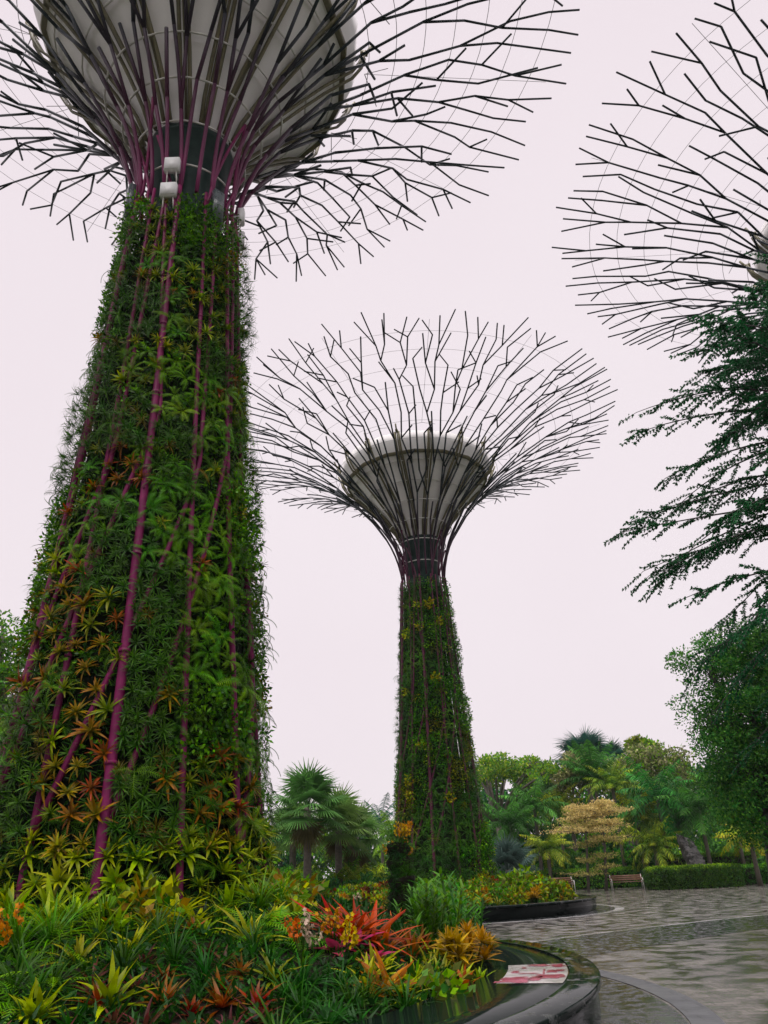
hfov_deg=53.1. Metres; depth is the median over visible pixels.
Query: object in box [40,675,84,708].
olive bromeliad
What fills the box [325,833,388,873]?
background tree
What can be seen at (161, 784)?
orange bromeliad
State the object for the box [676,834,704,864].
standing rock
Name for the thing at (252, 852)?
yellow green bromeliad
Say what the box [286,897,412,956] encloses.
tall orange bromeliad
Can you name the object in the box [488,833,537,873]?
silver palm
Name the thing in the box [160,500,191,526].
fern
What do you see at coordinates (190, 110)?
supertree tower
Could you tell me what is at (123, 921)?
lime bromeliad
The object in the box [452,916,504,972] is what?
yellow croton
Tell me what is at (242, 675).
hanging fern
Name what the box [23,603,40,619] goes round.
orange bromeliad
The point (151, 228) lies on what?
olive bromeliad
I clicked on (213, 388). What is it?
fern
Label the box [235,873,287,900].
lime bromeliad
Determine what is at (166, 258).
fern
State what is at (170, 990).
red hearted bromeliad
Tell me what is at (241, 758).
orange bromeliad
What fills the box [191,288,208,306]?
yellow green bromeliad
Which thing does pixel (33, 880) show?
yellow green bromeliad
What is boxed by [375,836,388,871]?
background tree
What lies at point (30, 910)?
yellow green bromeliad
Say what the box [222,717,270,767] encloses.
hanging fern
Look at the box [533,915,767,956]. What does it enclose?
dark paving
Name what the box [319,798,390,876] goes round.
fan palm
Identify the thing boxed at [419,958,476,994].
olive bromeliad
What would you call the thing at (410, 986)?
yellow green bromeliad
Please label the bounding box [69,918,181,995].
dark grass clump
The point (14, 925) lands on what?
grass clump
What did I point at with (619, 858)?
understorey bush
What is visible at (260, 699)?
hanging fern
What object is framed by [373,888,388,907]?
leafy shrub
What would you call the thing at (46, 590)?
orange bromeliad
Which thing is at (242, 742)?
hanging fern
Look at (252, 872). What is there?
yellow green bromeliad
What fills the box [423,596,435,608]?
yellow leaf clump
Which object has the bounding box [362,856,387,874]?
clumping palm
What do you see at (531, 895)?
yellow croton
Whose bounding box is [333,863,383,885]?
clumping palm
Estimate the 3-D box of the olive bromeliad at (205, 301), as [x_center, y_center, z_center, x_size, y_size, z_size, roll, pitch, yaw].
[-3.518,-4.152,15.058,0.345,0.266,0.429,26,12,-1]
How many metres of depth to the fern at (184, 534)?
12.46 m
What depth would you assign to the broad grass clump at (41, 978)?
6.76 m
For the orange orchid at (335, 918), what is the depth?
8.53 m
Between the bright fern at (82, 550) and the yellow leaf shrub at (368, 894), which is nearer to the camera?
the bright fern at (82, 550)
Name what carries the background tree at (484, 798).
on the ground
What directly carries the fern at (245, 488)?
attached to the supertree tower at (190, 110)
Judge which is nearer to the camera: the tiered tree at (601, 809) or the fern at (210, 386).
the fern at (210, 386)
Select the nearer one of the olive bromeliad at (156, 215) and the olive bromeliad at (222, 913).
the olive bromeliad at (222, 913)
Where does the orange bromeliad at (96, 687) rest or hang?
attached to the supertree tower at (190, 110)
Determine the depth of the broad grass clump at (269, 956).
7.69 m
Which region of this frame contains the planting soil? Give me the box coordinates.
[0,899,474,1023]
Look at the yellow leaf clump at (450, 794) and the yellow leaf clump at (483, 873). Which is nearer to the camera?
the yellow leaf clump at (483, 873)
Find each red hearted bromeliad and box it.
[64,979,129,1008]
[129,973,188,1007]
[150,962,183,988]
[173,990,212,1023]
[178,915,209,935]
[201,973,249,1022]
[204,966,239,996]
[219,952,254,980]
[235,980,283,1014]
[390,926,434,953]
[391,927,433,966]
[415,923,435,952]
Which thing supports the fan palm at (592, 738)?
on the ground
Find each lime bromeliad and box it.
[0,884,34,920]
[0,980,57,1023]
[4,977,71,1023]
[12,870,82,914]
[35,950,159,1022]
[44,884,101,926]
[64,897,136,933]
[82,832,128,873]
[95,856,133,901]
[118,839,155,879]
[124,862,158,885]
[153,834,180,860]
[161,869,187,895]
[165,829,206,875]
[184,875,213,891]
[187,917,221,938]
[192,827,228,858]
[194,878,254,911]
[199,856,242,885]
[202,876,253,899]
[220,858,260,886]
[221,832,255,860]
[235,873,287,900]
[266,885,325,914]
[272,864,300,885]
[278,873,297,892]
[373,950,404,980]
[453,963,475,980]
[470,961,493,976]
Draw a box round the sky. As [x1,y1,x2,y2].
[0,0,767,876]
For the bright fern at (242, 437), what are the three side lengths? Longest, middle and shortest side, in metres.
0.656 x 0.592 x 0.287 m
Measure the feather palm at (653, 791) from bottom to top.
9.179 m
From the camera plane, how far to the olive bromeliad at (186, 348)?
14.26 m
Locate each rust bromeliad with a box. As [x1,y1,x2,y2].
[5,664,34,697]
[32,713,52,737]
[48,797,90,832]
[57,503,74,519]
[63,559,86,579]
[77,772,102,800]
[85,477,102,498]
[86,738,119,771]
[103,457,120,469]
[104,608,125,627]
[108,436,132,459]
[110,471,124,486]
[120,453,143,471]
[128,466,154,487]
[191,772,220,798]
[193,553,210,570]
[209,742,233,775]
[211,384,224,400]
[223,793,253,820]
[226,375,239,385]
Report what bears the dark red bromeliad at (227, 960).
on the planting soil
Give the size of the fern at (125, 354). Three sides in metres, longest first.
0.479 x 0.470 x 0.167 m
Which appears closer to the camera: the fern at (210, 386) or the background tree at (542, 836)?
the fern at (210, 386)
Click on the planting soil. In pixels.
(224, 1011)
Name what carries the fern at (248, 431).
attached to the supertree tower at (190, 110)
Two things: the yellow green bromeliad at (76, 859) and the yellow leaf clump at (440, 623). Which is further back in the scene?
the yellow leaf clump at (440, 623)
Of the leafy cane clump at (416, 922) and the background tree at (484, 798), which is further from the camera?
the background tree at (484, 798)
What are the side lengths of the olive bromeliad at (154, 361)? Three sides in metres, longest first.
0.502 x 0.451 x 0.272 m
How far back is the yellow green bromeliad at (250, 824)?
11.38 m
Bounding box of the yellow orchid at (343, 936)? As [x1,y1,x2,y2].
[335,912,359,970]
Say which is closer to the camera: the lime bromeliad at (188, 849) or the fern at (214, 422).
the lime bromeliad at (188, 849)
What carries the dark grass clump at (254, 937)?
on the planting soil
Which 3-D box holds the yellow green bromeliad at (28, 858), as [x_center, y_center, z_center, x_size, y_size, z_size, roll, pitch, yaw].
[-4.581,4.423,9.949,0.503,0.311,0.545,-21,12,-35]
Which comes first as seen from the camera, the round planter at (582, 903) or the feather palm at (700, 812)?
the round planter at (582, 903)
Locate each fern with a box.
[0,712,26,746]
[0,971,94,999]
[0,973,63,1023]
[14,921,86,968]
[17,645,27,666]
[43,659,62,690]
[51,516,75,552]
[59,533,81,562]
[62,544,90,573]
[64,474,86,504]
[72,512,107,538]
[78,455,103,478]
[82,492,119,510]
[114,487,138,517]
[115,346,137,366]
[119,361,143,380]
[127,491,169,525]
[131,342,157,362]
[131,440,153,458]
[132,544,161,560]
[135,253,161,272]
[143,356,178,384]
[143,514,179,547]
[146,472,185,504]
[148,403,177,420]
[148,540,188,570]
[150,251,183,269]
[153,250,170,263]
[153,311,186,332]
[158,349,186,372]
[158,456,192,474]
[159,294,179,308]
[160,386,183,404]
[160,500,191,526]
[162,397,198,420]
[163,324,190,340]
[163,521,200,554]
[168,365,203,390]
[170,283,189,300]
[175,655,216,696]
[176,476,202,501]
[177,570,219,606]
[179,609,214,650]
[180,353,202,377]
[184,388,202,402]
[184,425,217,451]
[186,513,216,544]
[190,641,219,669]
[191,586,227,634]
[192,383,215,416]
[193,537,219,562]
[193,564,209,586]
[198,491,218,520]
[200,523,231,550]
[200,668,239,703]
[201,371,220,387]
[201,376,223,402]
[201,613,231,665]
[202,574,243,605]
[203,415,224,433]
[203,908,314,943]
[204,562,238,592]
[206,381,242,408]
[207,390,233,418]
[211,424,237,454]
[211,631,234,655]
[212,536,235,572]
[212,578,229,595]
[212,647,241,668]
[213,417,234,445]
[216,657,269,726]
[217,507,241,533]
[217,594,242,626]
[221,650,254,697]
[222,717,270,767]
[222,799,266,839]
[223,471,241,500]
[223,689,260,735]
[225,436,241,457]
[226,733,255,769]
[227,911,302,934]
[228,538,248,576]
[230,454,248,480]
[232,406,254,446]
[232,905,334,959]
[233,742,257,783]
[234,412,245,441]
[235,463,251,483]
[237,421,247,453]
[237,688,261,719]
[238,375,250,409]
[238,468,259,501]
[238,661,262,698]
[239,442,247,460]
[241,776,269,808]
[242,734,267,768]
[243,741,268,779]
[256,773,271,813]
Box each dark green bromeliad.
[49,1004,97,1023]
[63,947,106,984]
[86,940,140,967]
[276,926,320,952]
[299,978,340,1005]
[310,990,357,1022]
[332,1003,372,1022]
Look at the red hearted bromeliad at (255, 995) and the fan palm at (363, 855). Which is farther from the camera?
the fan palm at (363, 855)
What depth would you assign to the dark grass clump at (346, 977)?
7.47 m
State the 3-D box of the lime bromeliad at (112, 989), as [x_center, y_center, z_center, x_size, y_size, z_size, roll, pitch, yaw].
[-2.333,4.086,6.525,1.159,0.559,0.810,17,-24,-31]
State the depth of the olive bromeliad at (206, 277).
15.36 m
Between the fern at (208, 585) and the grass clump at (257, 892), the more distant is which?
the fern at (208, 585)
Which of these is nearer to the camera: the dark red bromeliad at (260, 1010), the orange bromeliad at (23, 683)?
the dark red bromeliad at (260, 1010)
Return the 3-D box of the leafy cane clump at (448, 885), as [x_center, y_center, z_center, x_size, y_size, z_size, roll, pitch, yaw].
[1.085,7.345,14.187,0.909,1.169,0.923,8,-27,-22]
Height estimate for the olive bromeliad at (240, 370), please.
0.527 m
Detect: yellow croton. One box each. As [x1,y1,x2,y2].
[429,924,479,974]
[434,938,469,959]
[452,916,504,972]
[472,927,501,961]
[480,885,489,900]
[481,893,492,905]
[526,891,539,901]
[527,884,540,900]
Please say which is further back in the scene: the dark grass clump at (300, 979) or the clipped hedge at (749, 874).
the clipped hedge at (749, 874)
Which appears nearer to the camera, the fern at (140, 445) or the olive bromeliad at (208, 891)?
the olive bromeliad at (208, 891)
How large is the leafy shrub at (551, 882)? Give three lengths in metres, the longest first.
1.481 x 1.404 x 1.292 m
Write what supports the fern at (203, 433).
attached to the supertree tower at (190, 110)
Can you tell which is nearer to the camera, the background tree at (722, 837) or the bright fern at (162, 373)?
the bright fern at (162, 373)
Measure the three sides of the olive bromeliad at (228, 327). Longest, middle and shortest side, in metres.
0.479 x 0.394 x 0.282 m
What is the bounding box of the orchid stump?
[382,821,418,930]
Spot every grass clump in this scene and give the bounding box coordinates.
[0,893,80,960]
[0,896,55,955]
[0,935,66,1014]
[0,935,77,987]
[0,947,82,1011]
[1,895,103,962]
[1,897,41,930]
[12,942,108,997]
[23,886,129,939]
[35,894,155,953]
[67,877,148,933]
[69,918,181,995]
[113,889,209,949]
[125,918,217,975]
[135,900,218,963]
[168,935,251,997]
[215,902,305,966]
[218,865,316,918]
[240,865,314,909]
[241,933,295,979]
[242,987,322,1023]
[244,960,324,1015]
[257,948,356,1003]
[260,966,350,1023]
[294,993,366,1023]
[308,954,374,1002]
[317,966,381,1018]
[335,961,411,1016]
[364,958,447,1014]
[419,946,452,967]
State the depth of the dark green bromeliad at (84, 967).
7.29 m
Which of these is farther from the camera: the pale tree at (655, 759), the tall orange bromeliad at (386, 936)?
the pale tree at (655, 759)
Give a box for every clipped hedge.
[513,865,638,889]
[641,862,746,889]
[659,851,752,866]
[738,862,767,884]
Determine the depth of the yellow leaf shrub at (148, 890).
9.09 m
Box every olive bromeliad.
[26,647,48,668]
[38,801,60,825]
[39,934,105,966]
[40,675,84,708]
[68,609,103,642]
[72,496,94,514]
[84,693,125,726]
[86,441,107,456]
[107,647,129,668]
[117,269,126,278]
[137,269,152,282]
[138,243,151,261]
[139,374,151,387]
[142,223,156,233]
[142,357,161,369]
[146,266,164,280]
[148,212,162,224]
[148,240,168,258]
[164,209,174,220]
[164,234,179,247]
[177,343,194,359]
[177,771,199,792]
[177,821,205,848]
[181,317,198,331]
[189,331,203,344]
[189,752,219,780]
[198,272,214,283]
[200,879,230,903]
[201,296,210,309]
[207,310,219,324]
[208,900,239,920]
[215,331,225,340]
[217,272,233,284]
[218,282,228,292]
[218,297,230,308]
[220,322,232,330]
[225,408,241,420]
[229,354,239,368]
[233,362,247,382]
[233,391,245,411]
[246,948,311,989]
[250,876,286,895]
[279,898,309,918]
[406,946,452,968]
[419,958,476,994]
[422,951,462,969]
[490,896,506,904]
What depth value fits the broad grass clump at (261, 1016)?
6.02 m
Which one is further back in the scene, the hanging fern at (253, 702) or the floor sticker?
the hanging fern at (253, 702)
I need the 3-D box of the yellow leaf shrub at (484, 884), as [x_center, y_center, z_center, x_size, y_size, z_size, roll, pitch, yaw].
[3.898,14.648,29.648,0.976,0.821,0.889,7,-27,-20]
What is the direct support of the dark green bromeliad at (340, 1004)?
on the planting soil
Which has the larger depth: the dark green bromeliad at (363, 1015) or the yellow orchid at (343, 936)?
the yellow orchid at (343, 936)
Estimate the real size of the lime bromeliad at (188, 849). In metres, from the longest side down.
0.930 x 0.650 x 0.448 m
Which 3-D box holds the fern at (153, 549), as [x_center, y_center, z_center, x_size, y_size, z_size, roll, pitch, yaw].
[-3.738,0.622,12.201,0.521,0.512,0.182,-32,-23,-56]
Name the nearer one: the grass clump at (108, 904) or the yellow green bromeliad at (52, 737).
the grass clump at (108, 904)
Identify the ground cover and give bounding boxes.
[0,883,480,1023]
[382,893,569,908]
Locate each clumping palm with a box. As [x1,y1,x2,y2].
[276,862,318,879]
[280,862,301,876]
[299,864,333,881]
[311,860,349,881]
[315,855,369,881]
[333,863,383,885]
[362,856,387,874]
[368,864,389,878]
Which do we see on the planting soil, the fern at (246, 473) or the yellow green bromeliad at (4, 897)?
the yellow green bromeliad at (4, 897)
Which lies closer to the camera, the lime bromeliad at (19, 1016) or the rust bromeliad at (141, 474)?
the lime bromeliad at (19, 1016)
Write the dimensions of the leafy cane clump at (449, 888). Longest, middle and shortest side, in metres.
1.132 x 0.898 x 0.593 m
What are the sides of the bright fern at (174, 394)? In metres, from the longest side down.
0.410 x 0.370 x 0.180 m
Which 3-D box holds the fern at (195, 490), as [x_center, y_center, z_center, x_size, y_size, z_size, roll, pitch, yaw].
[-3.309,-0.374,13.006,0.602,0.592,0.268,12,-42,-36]
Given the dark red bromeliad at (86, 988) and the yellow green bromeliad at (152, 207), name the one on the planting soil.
the dark red bromeliad at (86, 988)
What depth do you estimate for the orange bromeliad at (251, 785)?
11.64 m
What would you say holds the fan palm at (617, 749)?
on the ground
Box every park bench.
[553,877,575,890]
[609,874,644,889]
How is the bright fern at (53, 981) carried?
on the planting soil
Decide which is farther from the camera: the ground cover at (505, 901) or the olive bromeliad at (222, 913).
the ground cover at (505, 901)
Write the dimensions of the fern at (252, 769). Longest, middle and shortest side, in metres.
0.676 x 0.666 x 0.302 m
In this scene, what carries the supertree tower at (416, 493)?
on the plaza
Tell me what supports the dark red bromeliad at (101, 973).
on the planting soil
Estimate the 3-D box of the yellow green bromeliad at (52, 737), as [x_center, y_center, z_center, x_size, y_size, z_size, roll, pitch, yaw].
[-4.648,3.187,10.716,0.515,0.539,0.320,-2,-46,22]
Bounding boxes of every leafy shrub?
[286,871,327,895]
[289,870,335,896]
[335,885,355,899]
[338,887,368,906]
[357,881,377,893]
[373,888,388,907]
[386,957,475,1004]
[437,875,461,890]
[447,876,464,888]
[453,884,487,906]
[465,877,488,889]
[484,880,513,901]
[495,869,539,901]
[495,873,524,891]
[505,863,549,895]
[533,874,562,898]
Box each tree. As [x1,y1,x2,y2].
[0,609,23,728]
[271,821,303,872]
[280,826,331,873]
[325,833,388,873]
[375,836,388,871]
[464,751,566,840]
[466,779,518,814]
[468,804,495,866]
[489,802,572,853]
[507,757,580,808]
[539,812,619,859]
[540,797,633,891]
[549,750,603,852]
[566,784,623,828]
[597,742,699,849]
[598,813,655,858]
[603,251,767,777]
[612,797,673,822]
[623,733,645,753]
[635,735,664,758]
[647,819,730,849]
[662,762,703,813]
[664,617,767,868]
[690,751,744,804]
[707,819,761,848]
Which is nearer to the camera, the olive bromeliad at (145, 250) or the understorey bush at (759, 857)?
the olive bromeliad at (145, 250)
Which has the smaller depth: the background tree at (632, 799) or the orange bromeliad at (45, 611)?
the orange bromeliad at (45, 611)
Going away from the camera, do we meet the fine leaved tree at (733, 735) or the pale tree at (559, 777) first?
the fine leaved tree at (733, 735)
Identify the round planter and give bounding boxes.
[351,937,601,1023]
[382,894,596,921]
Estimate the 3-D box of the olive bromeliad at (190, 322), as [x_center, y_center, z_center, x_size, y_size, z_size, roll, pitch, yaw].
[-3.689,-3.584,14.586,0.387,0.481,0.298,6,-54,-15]
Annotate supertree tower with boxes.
[0,0,579,911]
[245,309,617,885]
[552,0,767,363]
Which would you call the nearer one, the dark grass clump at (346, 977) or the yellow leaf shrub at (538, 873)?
the dark grass clump at (346, 977)
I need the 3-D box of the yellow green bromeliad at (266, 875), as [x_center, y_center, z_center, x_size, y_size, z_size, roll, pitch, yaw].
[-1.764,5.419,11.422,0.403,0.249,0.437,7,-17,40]
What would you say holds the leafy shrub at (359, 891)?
on the planting soil
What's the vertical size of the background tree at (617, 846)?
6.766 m
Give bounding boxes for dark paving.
[475,905,614,923]
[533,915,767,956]
[599,978,687,1023]
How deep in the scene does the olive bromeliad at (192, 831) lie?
10.42 m
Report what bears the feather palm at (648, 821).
on the plaza
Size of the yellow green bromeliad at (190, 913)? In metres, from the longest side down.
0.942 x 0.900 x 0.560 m
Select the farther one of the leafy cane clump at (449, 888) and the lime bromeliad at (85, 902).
the leafy cane clump at (449, 888)
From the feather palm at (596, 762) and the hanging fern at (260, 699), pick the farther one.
the feather palm at (596, 762)
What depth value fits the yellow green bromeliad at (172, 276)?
15.00 m
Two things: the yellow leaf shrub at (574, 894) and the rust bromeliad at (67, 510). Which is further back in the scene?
the yellow leaf shrub at (574, 894)
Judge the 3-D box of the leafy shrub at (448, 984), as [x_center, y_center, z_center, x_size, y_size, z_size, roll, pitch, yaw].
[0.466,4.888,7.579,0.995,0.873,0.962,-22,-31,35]
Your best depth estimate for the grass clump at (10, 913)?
8.64 m
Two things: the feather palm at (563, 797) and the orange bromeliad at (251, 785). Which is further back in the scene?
the feather palm at (563, 797)
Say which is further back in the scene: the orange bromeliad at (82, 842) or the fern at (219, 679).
the fern at (219, 679)
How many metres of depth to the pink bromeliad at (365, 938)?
8.82 m
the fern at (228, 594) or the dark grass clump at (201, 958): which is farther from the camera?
the fern at (228, 594)
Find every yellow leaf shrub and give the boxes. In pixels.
[92,871,180,917]
[93,873,190,927]
[252,868,324,910]
[360,891,385,905]
[370,891,387,909]
[373,885,389,893]
[454,886,481,905]
[473,872,494,885]
[475,881,497,896]
[477,875,495,891]
[501,884,529,903]
[522,872,550,889]
[524,882,548,901]
[551,878,572,898]
[554,880,578,898]
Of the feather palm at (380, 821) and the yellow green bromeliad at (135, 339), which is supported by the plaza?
the feather palm at (380, 821)
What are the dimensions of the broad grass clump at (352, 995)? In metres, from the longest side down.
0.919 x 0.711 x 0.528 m
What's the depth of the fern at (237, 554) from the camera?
13.16 m
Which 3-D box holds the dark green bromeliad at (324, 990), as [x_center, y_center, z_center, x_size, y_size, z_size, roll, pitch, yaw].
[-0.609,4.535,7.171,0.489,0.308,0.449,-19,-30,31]
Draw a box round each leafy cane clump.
[392,884,429,934]
[405,866,455,950]
[408,871,467,939]
[412,878,464,942]
[414,875,456,929]
[422,875,471,920]
[438,892,490,945]
[448,877,472,925]
[449,888,479,930]
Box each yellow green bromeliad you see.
[0,851,12,877]
[0,876,23,899]
[0,882,32,906]
[7,748,30,766]
[7,827,50,852]
[10,839,49,872]
[17,890,75,924]
[19,870,46,896]
[33,721,66,760]
[33,855,89,899]
[38,831,72,867]
[44,561,69,583]
[45,543,65,573]
[61,841,91,877]
[73,879,97,901]
[91,586,127,613]
[97,917,173,955]
[111,368,138,396]
[126,332,142,348]
[129,908,178,938]
[144,888,207,923]
[145,199,159,216]
[150,333,165,347]
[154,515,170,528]
[160,269,185,283]
[160,338,175,349]
[161,897,231,926]
[162,878,214,907]
[179,260,201,274]
[182,298,195,311]
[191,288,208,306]
[197,321,215,339]
[205,264,222,276]
[206,459,221,478]
[215,904,289,951]
[217,771,235,792]
[228,840,262,876]
[234,811,268,843]
[244,864,267,884]
[246,816,278,853]
[251,837,269,861]
[254,844,282,865]
[254,869,272,880]
[255,901,290,920]
[263,863,280,883]
[268,843,286,862]
[331,951,398,996]
[349,940,406,975]
[368,974,430,1004]
[394,956,433,976]
[421,938,446,962]
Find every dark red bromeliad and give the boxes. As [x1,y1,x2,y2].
[67,959,108,990]
[74,977,108,1001]
[98,1003,135,1023]
[116,996,177,1023]
[119,969,155,992]
[130,944,167,969]
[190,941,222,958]
[212,944,245,967]
[215,1004,257,1023]
[227,991,280,1023]
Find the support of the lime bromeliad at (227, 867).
on the supertree tower at (190, 110)
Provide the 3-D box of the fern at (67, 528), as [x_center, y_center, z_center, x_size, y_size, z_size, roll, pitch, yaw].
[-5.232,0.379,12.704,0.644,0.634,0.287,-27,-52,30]
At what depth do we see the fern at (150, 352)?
14.03 m
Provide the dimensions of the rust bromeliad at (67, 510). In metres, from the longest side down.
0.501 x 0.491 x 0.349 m
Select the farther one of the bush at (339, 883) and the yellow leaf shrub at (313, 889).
the bush at (339, 883)
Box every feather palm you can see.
[360,793,395,870]
[369,810,395,860]
[476,790,551,870]
[498,774,569,871]
[519,828,572,877]
[530,782,586,852]
[551,739,635,849]
[579,760,644,865]
[601,789,672,883]
[607,763,651,846]
[612,754,700,857]
[623,814,682,871]
[649,793,711,852]
[653,766,734,863]
[686,771,745,864]
[715,820,765,885]
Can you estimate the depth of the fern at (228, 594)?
12.56 m
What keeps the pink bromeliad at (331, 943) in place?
on the planting soil
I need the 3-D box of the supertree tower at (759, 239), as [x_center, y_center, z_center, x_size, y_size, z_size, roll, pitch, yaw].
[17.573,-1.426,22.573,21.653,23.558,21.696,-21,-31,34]
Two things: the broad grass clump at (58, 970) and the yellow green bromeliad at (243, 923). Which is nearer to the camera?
the broad grass clump at (58, 970)
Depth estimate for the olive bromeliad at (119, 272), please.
15.46 m
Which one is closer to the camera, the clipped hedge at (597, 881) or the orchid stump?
the orchid stump
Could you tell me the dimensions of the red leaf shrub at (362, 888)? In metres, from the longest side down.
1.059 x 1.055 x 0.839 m
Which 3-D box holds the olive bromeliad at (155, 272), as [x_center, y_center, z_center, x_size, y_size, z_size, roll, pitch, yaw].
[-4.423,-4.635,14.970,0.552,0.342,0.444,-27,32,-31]
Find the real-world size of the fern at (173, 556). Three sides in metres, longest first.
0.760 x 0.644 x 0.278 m
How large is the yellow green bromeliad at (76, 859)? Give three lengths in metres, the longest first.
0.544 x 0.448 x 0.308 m
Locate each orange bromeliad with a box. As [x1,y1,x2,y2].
[14,673,39,700]
[19,764,62,805]
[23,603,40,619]
[27,625,41,646]
[29,663,55,698]
[37,603,64,632]
[38,751,64,779]
[38,830,70,858]
[39,622,69,644]
[40,586,55,600]
[48,574,78,597]
[48,641,80,665]
[56,780,83,807]
[58,696,91,722]
[60,592,88,619]
[63,586,98,621]
[63,711,109,747]
[64,637,85,650]
[66,756,91,780]
[71,831,93,854]
[74,659,98,681]
[80,795,118,838]
[81,679,106,698]
[85,631,117,652]
[90,330,103,347]
[134,266,148,279]
[152,762,185,800]
[153,680,183,711]
[186,797,216,823]
[201,826,226,851]
[204,792,240,828]
[223,830,239,854]
[226,744,250,770]
[240,773,259,798]
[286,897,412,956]
[350,965,411,998]
[355,946,426,996]
[365,914,427,963]
[451,965,481,983]
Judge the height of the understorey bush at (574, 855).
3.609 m
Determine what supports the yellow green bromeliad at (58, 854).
attached to the supertree tower at (190, 110)
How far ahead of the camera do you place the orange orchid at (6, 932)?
7.45 m
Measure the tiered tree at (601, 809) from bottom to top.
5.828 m
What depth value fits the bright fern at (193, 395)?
13.90 m
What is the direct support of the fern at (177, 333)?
attached to the supertree tower at (190, 110)
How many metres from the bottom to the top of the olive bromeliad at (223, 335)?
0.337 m
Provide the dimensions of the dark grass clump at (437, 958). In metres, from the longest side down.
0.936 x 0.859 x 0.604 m
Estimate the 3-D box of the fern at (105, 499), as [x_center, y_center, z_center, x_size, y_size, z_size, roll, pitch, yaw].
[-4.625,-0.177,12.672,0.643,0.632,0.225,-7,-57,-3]
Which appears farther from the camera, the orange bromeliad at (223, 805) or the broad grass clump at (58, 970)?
the orange bromeliad at (223, 805)
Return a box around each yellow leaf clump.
[401,628,409,638]
[404,774,415,785]
[405,790,415,800]
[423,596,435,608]
[430,671,441,683]
[434,616,443,625]
[444,792,456,802]
[475,868,488,878]
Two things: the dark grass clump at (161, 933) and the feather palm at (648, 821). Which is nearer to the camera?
the dark grass clump at (161, 933)
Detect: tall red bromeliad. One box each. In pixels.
[290,895,389,939]
[317,917,387,951]
[335,900,420,951]
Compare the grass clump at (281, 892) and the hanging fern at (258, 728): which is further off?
the hanging fern at (258, 728)
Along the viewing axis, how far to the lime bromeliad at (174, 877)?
10.03 m
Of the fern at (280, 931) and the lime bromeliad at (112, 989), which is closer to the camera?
the lime bromeliad at (112, 989)
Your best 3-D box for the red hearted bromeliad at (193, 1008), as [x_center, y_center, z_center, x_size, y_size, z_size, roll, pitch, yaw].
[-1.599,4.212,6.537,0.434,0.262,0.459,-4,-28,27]
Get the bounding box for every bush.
[316,876,341,891]
[329,878,358,888]
[343,870,387,887]
[372,872,390,880]
[516,851,543,871]
[536,851,559,869]
[543,849,591,871]
[576,846,617,868]
[596,841,642,865]
[611,845,660,886]
[650,844,681,864]
[676,839,709,852]
[698,839,736,853]
[732,841,765,863]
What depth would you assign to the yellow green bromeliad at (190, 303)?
14.79 m
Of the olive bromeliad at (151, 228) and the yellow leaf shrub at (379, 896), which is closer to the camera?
the olive bromeliad at (151, 228)
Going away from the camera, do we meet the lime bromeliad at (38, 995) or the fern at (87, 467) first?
the lime bromeliad at (38, 995)
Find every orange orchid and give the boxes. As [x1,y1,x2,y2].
[0,902,48,968]
[283,916,318,964]
[315,907,341,951]
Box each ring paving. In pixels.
[482,904,623,923]
[531,914,767,941]
[599,970,724,1023]
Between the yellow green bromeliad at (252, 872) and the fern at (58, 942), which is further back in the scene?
the yellow green bromeliad at (252, 872)
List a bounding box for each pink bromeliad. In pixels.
[304,935,365,957]
[337,927,382,951]
[361,950,395,963]
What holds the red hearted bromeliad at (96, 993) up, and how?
on the planting soil
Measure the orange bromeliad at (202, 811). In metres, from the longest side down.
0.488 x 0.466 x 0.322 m
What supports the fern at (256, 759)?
attached to the supertree tower at (190, 110)
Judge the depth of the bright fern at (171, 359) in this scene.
14.05 m
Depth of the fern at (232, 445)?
14.18 m
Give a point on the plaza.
(724, 977)
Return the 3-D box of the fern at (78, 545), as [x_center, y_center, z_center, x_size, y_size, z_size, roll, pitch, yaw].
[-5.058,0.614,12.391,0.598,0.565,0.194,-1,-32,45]
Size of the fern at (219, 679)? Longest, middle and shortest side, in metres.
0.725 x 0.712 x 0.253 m
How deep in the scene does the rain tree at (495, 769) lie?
68.55 m
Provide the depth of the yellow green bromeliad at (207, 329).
14.71 m
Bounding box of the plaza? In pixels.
[479,884,767,1023]
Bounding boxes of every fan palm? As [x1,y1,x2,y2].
[263,796,323,872]
[270,757,356,877]
[311,781,375,882]
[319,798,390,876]
[551,726,614,818]
[602,738,629,763]
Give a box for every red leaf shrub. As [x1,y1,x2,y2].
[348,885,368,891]
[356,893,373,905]
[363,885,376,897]
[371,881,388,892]
[488,875,504,886]
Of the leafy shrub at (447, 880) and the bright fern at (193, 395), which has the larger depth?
the leafy shrub at (447, 880)
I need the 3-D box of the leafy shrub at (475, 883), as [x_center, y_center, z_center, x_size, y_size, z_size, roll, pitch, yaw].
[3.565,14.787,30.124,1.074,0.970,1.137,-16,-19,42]
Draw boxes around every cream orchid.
[296,908,314,958]
[304,930,323,958]
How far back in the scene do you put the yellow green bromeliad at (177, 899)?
9.29 m
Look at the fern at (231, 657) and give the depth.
12.15 m
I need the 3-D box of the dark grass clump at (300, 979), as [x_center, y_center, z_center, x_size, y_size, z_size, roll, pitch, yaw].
[-0.779,4.561,7.360,1.119,0.723,1.027,-16,-15,28]
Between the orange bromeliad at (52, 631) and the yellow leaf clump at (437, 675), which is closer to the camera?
the orange bromeliad at (52, 631)
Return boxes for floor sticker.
[493,963,567,982]
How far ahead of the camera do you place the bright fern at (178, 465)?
13.06 m

